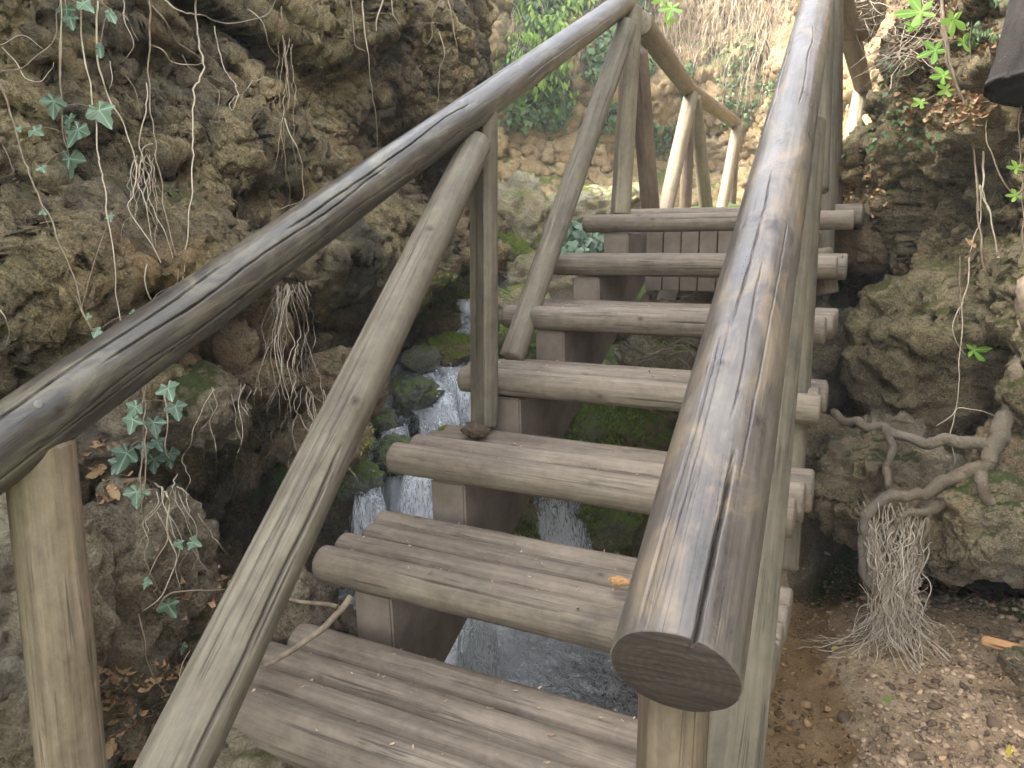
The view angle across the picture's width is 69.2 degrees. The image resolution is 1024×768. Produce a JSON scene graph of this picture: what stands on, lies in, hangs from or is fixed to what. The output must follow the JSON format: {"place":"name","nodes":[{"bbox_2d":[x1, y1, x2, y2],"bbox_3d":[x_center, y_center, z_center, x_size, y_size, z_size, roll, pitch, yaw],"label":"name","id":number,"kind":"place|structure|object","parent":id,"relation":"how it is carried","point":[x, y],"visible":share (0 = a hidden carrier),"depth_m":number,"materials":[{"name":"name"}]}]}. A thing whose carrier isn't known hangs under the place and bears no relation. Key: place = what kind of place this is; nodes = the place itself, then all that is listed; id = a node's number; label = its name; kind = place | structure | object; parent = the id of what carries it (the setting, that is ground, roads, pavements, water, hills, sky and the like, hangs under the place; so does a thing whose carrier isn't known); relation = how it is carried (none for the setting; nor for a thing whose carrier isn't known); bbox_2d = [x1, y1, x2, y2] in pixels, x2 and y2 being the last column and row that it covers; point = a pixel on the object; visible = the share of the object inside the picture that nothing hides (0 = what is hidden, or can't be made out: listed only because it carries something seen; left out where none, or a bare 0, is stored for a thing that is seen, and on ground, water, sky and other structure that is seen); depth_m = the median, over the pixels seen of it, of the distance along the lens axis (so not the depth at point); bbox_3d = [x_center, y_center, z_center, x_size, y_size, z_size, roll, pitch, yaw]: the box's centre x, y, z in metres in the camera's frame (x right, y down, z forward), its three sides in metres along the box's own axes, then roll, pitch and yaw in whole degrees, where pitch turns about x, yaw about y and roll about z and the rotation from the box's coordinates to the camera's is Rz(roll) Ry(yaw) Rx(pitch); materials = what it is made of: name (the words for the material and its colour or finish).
{"place":"outdoors","nodes":[
{"label":"outdoors","id":0,"kind":"place"},
{"bbox_2d":[0,652,34,767],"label":"boulder","id":1,"kind":"object","parent":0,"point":[16,748],"visible":0.34,"depth_m":1.28,"materials":[{"name":"grey stone"}]},
{"bbox_2d":[0,0,511,575],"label":"cliff","id":2,"kind":"structure","parent":0,"point":[242,190],"depth_m":2.71,"materials":[{"name":"stone"}]},
{"bbox_2d":[0,84,92,331],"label":"hanging root","id":3,"kind":"object","parent":2,"relation":"attached to","point":[20,149],"visible":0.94,"depth_m":1.93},
{"bbox_2d":[14,39,115,178],"bbox_3d":[-1.291,-0.785,2.118,0.142,0.412,0.262,4,11,20],"label":"ivy vine","id":4,"kind":"object","parent":2,"relation":"attached to","point":[101,113],"visible":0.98,"depth_m":2.16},
{"bbox_2d":[56,0,94,30],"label":"ivy vine","id":5,"kind":"object","parent":2,"relation":"attached to","point":[69,18],"visible":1,"depth_m":2.20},
{"bbox_2d":[39,208,134,337],"bbox_3d":[-1.088,-0.296,1.925,0.146,0.322,0.338,-10,14,-43],"label":"ivy vine","id":6,"kind":"object","parent":2,"relation":"attached to","point":[96,332],"visible":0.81,"depth_m":1.82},
{"bbox_2d":[80,10,120,320],"bbox_3d":[-1.135,-0.633,2.046,0.019,0.897,0.632,-6,12,-30],"label":"hanging root","id":7,"kind":"object","parent":2,"relation":"attached to","point":[97,148],"visible":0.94,"depth_m":2.18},
{"bbox_2d":[95,1,161,262],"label":"hanging root","id":8,"kind":"object","parent":2,"relation":"attached to","point":[96,31],"visible":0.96,"depth_m":2.24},
{"bbox_2d":[76,391,197,479],"bbox_3d":[-1.133,0.091,2.210,0.424,0.357,0.431,-10,14,-43],"label":"boulder","id":9,"kind":"object","parent":2,"relation":"attached to","point":[111,426],"visible":0.19,"depth_m":2.03,"materials":[{"name":"grey stone"}]},
{"bbox_2d":[121,154,160,247],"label":"root clump","id":10,"kind":"object","parent":2,"relation":"attached to","point":[151,168],"visible":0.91,"depth_m":2.23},
{"bbox_2d":[108,380,187,511],"bbox_3d":[-1.000,0.216,2.105,0.206,0.494,1.064,-2,11,-12],"label":"ivy vine","id":11,"kind":"object","parent":2,"relation":"attached to","point":[122,459],"visible":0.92,"depth_m":1.99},
{"bbox_2d":[147,0,176,255],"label":"hanging root","id":12,"kind":"object","parent":2,"relation":"attached to","point":[150,15],"visible":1,"depth_m":2.39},
{"bbox_2d":[136,486,207,587],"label":"root clump","id":13,"kind":"object","parent":2,"relation":"attached to","point":[162,494],"visible":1,"depth_m":1.64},
{"bbox_2d":[182,0,204,279],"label":"hanging root","id":14,"kind":"object","parent":2,"relation":"attached to","point":[202,72],"visible":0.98,"depth_m":2.43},
{"bbox_2d":[148,360,251,455],"bbox_3d":[-0.977,0.073,2.241,0.366,0.300,0.380,5,11,26],"label":"boulder","id":15,"kind":"object","parent":2,"relation":"attached to","point":[200,380],"visible":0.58,"depth_m":2.15,"materials":[{"name":"stone"}]},
{"bbox_2d":[182,384,275,503],"bbox_3d":[-0.953,0.243,2.582,0.202,0.645,1.669,-3,11,-15],"label":"root clump","id":16,"kind":"object","parent":2,"relation":"attached to","point":[236,427],"visible":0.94,"depth_m":2.19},
{"bbox_2d":[228,357,298,399],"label":"boulder","id":17,"kind":"object","parent":2,"relation":"attached to","point":[249,379],"visible":0.64,"depth_m":2.48,"materials":[{"name":"brown stone"}]},
{"bbox_2d":[209,319,260,374],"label":"boulder","id":18,"kind":"object","parent":17,"relation":"on","point":[235,345],"visible":0.84,"depth_m":2.45,"materials":[{"name":"brown stone"}]},
{"bbox_2d":[247,296,293,357],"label":"boulder","id":19,"kind":"object","parent":2,"relation":"attached to","point":[255,320],"visible":0.34,"depth_m":2.67,"materials":[{"name":"brown stone"}]},
{"bbox_2d":[254,281,323,440],"bbox_3d":[-0.853,-0.068,2.944,0.216,0.674,1.082,-2,11,-13],"label":"root clump","id":20,"kind":"object","parent":2,"relation":"attached to","point":[286,303],"visible":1,"depth_m":2.63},
{"bbox_2d":[249,385,359,510],"bbox_3d":[-0.863,0.288,2.961,0.319,0.742,0.946,-5,11,-26],"label":"root clump","id":21,"kind":"object","parent":2,"relation":"attached to","point":[293,423],"visible":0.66,"depth_m":2.70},
{"bbox_2d":[331,410,423,510],"bbox_3d":[-0.571,0.501,3.946,0.604,1.114,2.483,-1,10,-4],"label":"moss","id":22,"kind":"object","parent":2,"relation":"on","point":[343,485],"visible":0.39,"depth_m":2.89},
{"bbox_2d":[269,406,373,473],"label":"boulder","id":23,"kind":"object","parent":22,"relation":"on","point":[283,448],"visible":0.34,"depth_m":2.73,"materials":[{"name":"brown stone"}]},
{"bbox_2d":[293,345,388,420],"bbox_3d":[-0.682,0.010,2.996,0.373,0.331,0.388,5,11,26],"label":"boulder","id":24,"kind":"object","parent":23,"relation":"on","point":[329,363],"visible":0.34,"depth_m":2.88,"materials":[{"name":"brown stone"}]},
{"bbox_2d":[337,459,386,500],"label":"boulder","id":25,"kind":"object","parent":22,"relation":"on","point":[364,486],"visible":0.52,"depth_m":2.88,"materials":[{"name":"stone"}]},
{"bbox_2d":[370,405,396,438],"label":"boulder","id":26,"kind":"object","parent":22,"relation":"on","point":[385,421],"visible":0.38,"depth_m":3.25,"materials":[{"name":"stone"}]},
{"bbox_2d":[372,432,410,475],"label":"boulder","id":27,"kind":"object","parent":22,"relation":"on","point":[392,437],"visible":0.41,"depth_m":3.04,"materials":[{"name":"stone"}]},
{"bbox_2d":[391,377,444,417],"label":"boulder","id":28,"kind":"object","parent":22,"relation":"on","point":[418,394],"visible":0.91,"depth_m":3.56,"materials":[{"name":"stone"}]},
{"bbox_2d":[415,273,469,340],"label":"moss","id":29,"kind":"object","parent":2,"relation":"on","point":[445,299],"visible":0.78,"depth_m":4.08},
{"bbox_2d":[351,486,384,534],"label":"waterfall","id":30,"kind":"structure","parent":0,"point":[368,514],"depth_m":2.86,"materials":[{"name":"white"}]},
{"bbox_2d":[375,426,415,512],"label":"waterfall","id":31,"kind":"structure","parent":0,"point":[391,495],"depth_m":3.12,"materials":[{"name":"white"}]},
{"bbox_2d":[399,475,432,518],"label":"waterfall","id":32,"kind":"structure","parent":0,"point":[424,508],"depth_m":2.92,"materials":[{"name":"white"}]},
{"bbox_2d":[339,283,502,600],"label":"stream water","id":33,"kind":"structure","parent":0,"point":[433,374],"depth_m":3.97,"materials":[{"name":"white liquid"}]},
{"bbox_2d":[411,407,451,434],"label":"waterfall","id":34,"kind":"structure","parent":0,"point":[432,425],"depth_m":3.40,"materials":[{"name":"white"}]},
{"bbox_2d":[424,380,459,424],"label":"waterfall","id":35,"kind":"structure","parent":0,"point":[453,416],"depth_m":3.59,"materials":[{"name":"white"}]},
{"bbox_2d":[436,367,470,423],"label":"waterfall","id":36,"kind":"structure","parent":0,"point":[467,410],"depth_m":3.74,"materials":[{"name":"white"}]},
{"bbox_2d":[338,586,637,717],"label":"pool water","id":37,"kind":"structure","parent":0,"point":[539,667],"depth_m":2.58,"materials":[{"name":"white liquid"}]},
{"bbox_2d":[455,618,500,677],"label":"waterfall","id":38,"kind":"structure","parent":37,"relation":"on","point":[476,650],"depth_m":2.42,"materials":[{"name":"white"}]},
{"bbox_2d":[533,497,592,549],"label":"waterfall","id":39,"kind":"structure","parent":0,"point":[544,522],"depth_m":2.95,"materials":[{"name":"white"}]},
{"bbox_2d":[115,202,1023,767],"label":"stream bed","id":40,"kind":"object","parent":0,"point":[817,564],"visible":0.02,"depth_m":2.63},
{"bbox_2d":[0,492,120,690],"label":"boulder","id":41,"kind":"object","parent":40,"relation":"on","point":[101,557],"visible":0.3,"depth_m":1.50,"materials":[{"name":"brown stone"}]},
{"bbox_2d":[100,597,188,767],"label":"boulder","id":42,"kind":"object","parent":40,"relation":"on","point":[128,648],"visible":0.23,"depth_m":1.63,"materials":[{"name":"brown stone"}]},
{"bbox_2d":[81,437,234,763],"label":"leaf litter","id":43,"kind":"object","parent":40,"relation":"on","point":[127,700],"visible":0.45,"depth_m":1.64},
{"bbox_2d":[176,575,232,666],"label":"boulder","id":44,"kind":"object","parent":40,"relation":"on","point":[193,636],"visible":0.02,"depth_m":1.82,"materials":[{"name":"brown stone"}]},
{"bbox_2d":[83,474,224,639],"bbox_3d":[-0.918,0.437,1.791,0.410,0.447,0.409,-3,11,-18],"label":"boulder","id":45,"kind":"object","parent":44,"relation":"on","point":[118,524],"visible":0.5,"depth_m":1.68,"materials":[{"name":"brown stone"}]},
{"bbox_2d":[142,511,201,654],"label":"ivy vine","id":46,"kind":"object","parent":45,"relation":"attached to","point":[168,607],"visible":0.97,"depth_m":1.61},
{"bbox_2d":[214,727,296,767],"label":"boulder","id":47,"kind":"object","parent":40,"relation":"on","point":[239,750],"visible":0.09,"depth_m":1.50,"materials":[{"name":"grey stone"}]},
{"bbox_2d":[270,566,348,644],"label":"boulder","id":48,"kind":"object","parent":40,"relation":"on","point":[308,586],"visible":0.18,"depth_m":1.92,"materials":[{"name":"grey stone"}]},
{"bbox_2d":[338,600,357,636],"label":"boulder","id":49,"kind":"object","parent":40,"relation":"on","point":[349,616],"visible":0.06,"depth_m":2.20,"materials":[{"name":"grey stone"}]},
{"bbox_2d":[0,0,741,767],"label":"railing","id":50,"kind":"object","parent":40,"relation":"on","point":[48,416],"visible":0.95,"depth_m":1.39,"materials":[{"name":"wood"}]},
{"bbox_2d":[651,0,682,27],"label":"fig sapling","id":51,"kind":"object","parent":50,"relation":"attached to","point":[670,7],"visible":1,"depth_m":3.88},
{"bbox_2d":[400,342,441,373],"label":"boulder","id":52,"kind":"object","parent":40,"relation":"on","point":[422,358],"visible":1,"depth_m":3.98,"materials":[{"name":"stone"}]},
{"bbox_2d":[426,331,469,366],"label":"boulder","id":53,"kind":"object","parent":40,"relation":"on","point":[455,350],"visible":0.69,"depth_m":4.06,"materials":[{"name":"stone"}]},
{"bbox_2d":[498,231,534,284],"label":"boulder","id":54,"kind":"object","parent":40,"relation":"on","point":[518,246],"visible":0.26,"depth_m":4.97,"materials":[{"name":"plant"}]},
{"bbox_2d":[498,325,536,359],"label":"boulder","id":55,"kind":"object","parent":40,"relation":"on","point":[501,337],"visible":0.17,"depth_m":3.88,"materials":[{"name":"green stone"}]},
{"bbox_2d":[498,282,550,323],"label":"boulder","id":56,"kind":"object","parent":55,"relation":"on","point":[509,295],"visible":0.24,"depth_m":4.01,"materials":[{"name":"stone"}]},
{"bbox_2d":[498,170,550,248],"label":"boulder","id":57,"kind":"object","parent":40,"relation":"on","point":[524,207],"visible":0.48,"depth_m":5.29,"materials":[{"name":"stone"}]},
{"bbox_2d":[512,496,544,539],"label":"boulder","id":58,"kind":"object","parent":40,"relation":"on","point":[531,510],"visible":0.23,"depth_m":2.91,"materials":[{"name":"green stone"}]},
{"bbox_2d":[501,250,579,298],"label":"boulder","id":59,"kind":"object","parent":40,"relation":"on","point":[560,286],"visible":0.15,"depth_m":4.32,"materials":[{"name":"stone"}]},
{"bbox_2d":[232,210,854,767],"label":"log staircase","id":60,"kind":"structure","parent":40,"relation":"on","point":[414,616],"depth_m":1.90,"materials":[{"name":"wood"}]},
{"bbox_2d":[264,595,352,667],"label":"broken branch","id":61,"kind":"object","parent":60,"relation":"on","point":[332,618],"visible":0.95,"depth_m":1.77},
{"bbox_2d":[460,421,489,439],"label":"soil clod","id":62,"kind":"object","parent":60,"relation":"on","point":[474,430],"visible":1,"depth_m":2.28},
{"bbox_2d":[251,301,814,764],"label":"wood chips","id":63,"kind":"object","parent":60,"relation":"on","point":[499,583],"visible":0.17,"depth_m":1.71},
{"bbox_2d":[610,0,871,767],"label":"railing","id":64,"kind":"object","parent":60,"relation":"attached to","point":[692,651],"visible":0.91,"depth_m":0.97,"materials":[{"name":"wood"}]},
{"bbox_2d":[560,220,604,253],"bbox_3d":[0.459,-1.003,5.156,0.411,0.340,1.735,2,10,10],"label":"ivy patch","id":65,"kind":"object","parent":40,"relation":"on","point":[577,240],"visible":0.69,"depth_m":5.09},
{"bbox_2d":[544,184,631,222],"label":"boulder","id":66,"kind":"object","parent":40,"relation":"on","point":[594,199],"visible":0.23,"depth_m":5.75,"materials":[{"name":"stone"}]},
{"bbox_2d":[564,403,644,446],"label":"moss","id":67,"kind":"object","parent":40,"relation":"on","point":[576,429],"visible":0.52,"depth_m":2.89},
{"bbox_2d":[593,407,671,450],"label":"boulder","id":68,"kind":"object","parent":67,"relation":"on","point":[656,431],"visible":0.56,"depth_m":2.87,"materials":[{"name":"plant"}]},
{"bbox_2d":[565,501,648,552],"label":"boulder","id":69,"kind":"object","parent":40,"relation":"on","point":[620,529],"visible":0.39,"depth_m":2.92,"materials":[{"name":"green stone"}]},
{"bbox_2d":[514,495,646,554],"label":"moss","id":70,"kind":"object","parent":69,"relation":"on","point":[590,530],"visible":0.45,"depth_m":2.91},
{"bbox_2d":[562,403,612,442],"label":"boulder","id":71,"kind":"object","parent":69,"relation":"on","point":[590,435],"visible":0.13,"depth_m":2.95,"materials":[{"name":"green stone"}]},
{"bbox_2d":[613,335,695,369],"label":"boulder","id":72,"kind":"object","parent":40,"relation":"on","point":[630,354],"visible":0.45,"depth_m":3.39,"materials":[{"name":"stone"}]},
{"bbox_2d":[638,278,715,303],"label":"boulder","id":73,"kind":"object","parent":40,"relation":"on","point":[704,298],"visible":0.09,"depth_m":3.94,"materials":[{"name":"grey stone"}]},
{"bbox_2d":[606,203,864,300],"bbox_3d":[1.960,-0.904,5.437,1.171,1.085,4.617,5,11,26],"label":"timber landing","id":74,"kind":"object","parent":40,"relation":"on","point":[859,209],"visible":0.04,"depth_m":3.51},
{"bbox_2d":[805,413,851,470],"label":"boulder","id":75,"kind":"object","parent":40,"relation":"on","point":[822,432],"visible":0.16,"depth_m":3.10,"materials":[{"name":"stone"}]},
{"bbox_2d":[811,301,854,414],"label":"boulder","id":76,"kind":"object","parent":40,"relation":"on","point":[827,358],"visible":0.2,"depth_m":3.45,"materials":[{"name":"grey stone"}]},
{"bbox_2d":[791,592,1023,766],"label":"leaf litter","id":77,"kind":"object","parent":40,"relation":"on","point":[941,758],"visible":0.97,"depth_m":2.33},
{"bbox_2d":[801,276,1023,683],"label":"exposed tree root","id":78,"kind":"object","parent":40,"relation":"on","point":[992,445],"visible":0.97,"depth_m":2.57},
{"bbox_2d":[997,645,1023,687],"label":"boulder","id":79,"kind":"object","parent":40,"relation":"on","point":[1012,667],"visible":0.98,"depth_m":2.23,"materials":[{"name":"grey stone"}]},
{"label":"boulder","id":80,"kind":"object","parent":40,"relation":"on","visible":0},
{"bbox_2d":[613,297,700,364],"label":"boulder","id":81,"kind":"object","parent":80,"relation":"on","point":[624,336],"visible":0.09,"depth_m":3.48,"materials":[{"name":"stone"}]},
{"bbox_2d":[488,0,906,207],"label":"earth bank","id":82,"kind":"structure","parent":0,"point":[538,154],"depth_m":9.50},
{"bbox_2d":[495,0,595,114],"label":"leafy scrub","id":83,"kind":"object","parent":82,"relation":"on","point":[534,38],"visible":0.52,"depth_m":8.93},
{"bbox_2d":[498,0,653,140],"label":"ivy curtain","id":84,"kind":"object","parent":82,"relation":"on","point":[536,117],"visible":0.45,"depth_m":9.32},
{"bbox_2d":[648,56,696,157],"bbox_3d":[1.989,-3.616,9.694,0.907,1.314,0.413,-2,10,-9],"label":"ivy patch","id":85,"kind":"object","parent":82,"relation":"on","point":[659,129],"visible":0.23,"depth_m":9.71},
{"bbox_2d":[507,0,965,368],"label":"dry stems","id":86,"kind":"object","parent":82,"relation":"on","point":[753,20],"depth_m":9.02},
{"bbox_2d":[712,28,776,132],"bbox_3d":[3.015,-3.805,8.998,0.588,1.455,1.645,-4,11,-22],"label":"ivy patch","id":87,"kind":"object","parent":82,"relation":"on","point":[729,103],"visible":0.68,"depth_m":9.26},
{"bbox_2d":[841,60,941,162],"bbox_3d":[2.513,-1.901,5.327,0.360,1.066,5.169,4,11,21],"label":"ivy patch","id":88,"kind":"object","parent":82,"relation":"on","point":[907,128],"visible":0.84,"depth_m":3.37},
{"bbox_2d":[767,550,1023,767],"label":"gravel","id":89,"kind":"structure","parent":0,"point":[995,724],"depth_m":2.40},
{"bbox_2d":[980,635,1022,649],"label":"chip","id":90,"kind":"object","parent":89,"relation":"on","point":[994,642],"visible":0.77,"depth_m":2.45,"materials":[{"name":"orange wood"}]},
{"bbox_2d":[837,0,1023,460],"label":"cliff","id":91,"kind":"structure","parent":0,"point":[943,225],"depth_m":3.02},
{"bbox_2d":[793,0,886,42],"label":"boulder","id":92,"kind":"object","parent":91,"relation":"on","point":[864,34],"visible":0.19,"depth_m":4.18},
{"bbox_2d":[833,212,889,277],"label":"boulder","id":93,"kind":"object","parent":91,"relation":"on","point":[864,248],"visible":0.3,"depth_m":3.61,"materials":[{"name":"brown stone"}]},
{"bbox_2d":[842,180,870,203],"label":"boulder","id":94,"kind":"object","parent":93,"relation":"on","point":[860,195],"visible":0.06,"depth_m":3.73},
{"bbox_2d":[808,428,937,554],"bbox_3d":[1.405,0.418,2.899,0.505,0.514,0.402,5,11,26],"label":"boulder","id":95,"kind":"object","parent":91,"relation":"on","point":[849,475],"visible":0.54,"depth_m":2.81,"materials":[{"name":"stone"}]},
{"bbox_2d":[855,406,929,438],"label":"boulder","id":96,"kind":"object","parent":91,"relation":"on","point":[904,421],"visible":0.27,"depth_m":3.03,"materials":[{"name":"grey stone"}]},
{"bbox_2d":[862,120,949,204],"bbox_3d":[2.038,-1.031,3.486,0.718,0.576,0.588,-2,10,-9],"label":"boulder","id":97,"kind":"object","parent":91,"relation":"on","point":[911,173],"visible":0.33,"depth_m":3.38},
{"bbox_2d":[853,484,973,586],"bbox_3d":[1.614,0.548,2.802,0.614,0.415,0.447,5,11,26],"label":"boulder","id":98,"kind":"object","parent":91,"relation":"on","point":[936,567],"visible":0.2,"depth_m":2.68,"materials":[{"name":"stone"}]},
{"bbox_2d":[839,259,992,445],"bbox_3d":[1.771,-0.111,3.187,0.751,0.837,0.555,1,10,3],"label":"boulder","id":99,"kind":"object","parent":91,"relation":"on","point":[879,375],"visible":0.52,"depth_m":3.03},
{"bbox_2d":[843,0,1000,217],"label":"leaf litter","id":100,"kind":"object","parent":91,"relation":"on","point":[978,112],"visible":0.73,"depth_m":3.01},
{"bbox_2d":[893,0,979,210],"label":"fig sapling","id":101,"kind":"object","parent":91,"relation":"attached to","point":[920,13],"visible":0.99,"depth_m":2.89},
{"bbox_2d":[909,443,966,475],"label":"boulder","id":102,"kind":"object","parent":91,"relation":"on","point":[942,460],"visible":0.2,"depth_m":2.81,"materials":[{"name":"stone"}]},
{"bbox_2d":[940,8,984,267],"bbox_3d":[1.859,-0.771,2.935,0.432,1.483,0.051,9,14,40],"label":"vine stem","id":103,"kind":"object","parent":91,"relation":"attached to","point":[977,211],"visible":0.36,"depth_m":2.95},
{"bbox_2d":[925,91,1023,169],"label":"boulder","id":104,"kind":"object","parent":91,"relation":"on","point":[957,144],"visible":0.69,"depth_m":2.88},
{"bbox_2d":[959,256,991,361],"bbox_3d":[1.778,-0.285,2.820,0.170,0.396,0.076,5,11,26],"label":"fig sapling","id":105,"kind":"object","parent":91,"relation":"attached to","point":[975,349],"visible":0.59,"depth_m":2.84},
{"bbox_2d":[934,470,1023,588],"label":"boulder","id":106,"kind":"object","parent":91,"relation":"on","point":[980,539],"visible":0.94,"depth_m":2.47,"materials":[{"name":"stone"}]},
{"bbox_2d":[965,418,1023,480],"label":"boulder","id":107,"kind":"object","parent":106,"relation":"on","point":[1011,458],"visible":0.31,"depth_m":2.55,"materials":[{"name":"brown stone"}]},
{"bbox_2d":[965,0,1008,49],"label":"fern scrub","id":108,"kind":"object","parent":91,"relation":"on","point":[978,32],"visible":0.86,"depth_m":2.83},
{"bbox_2d":[983,0,1023,112],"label":"dark stump","id":109,"kind":"object","parent":91,"relation":"attached to","point":[1004,84],"visible":1,"depth_m":2.49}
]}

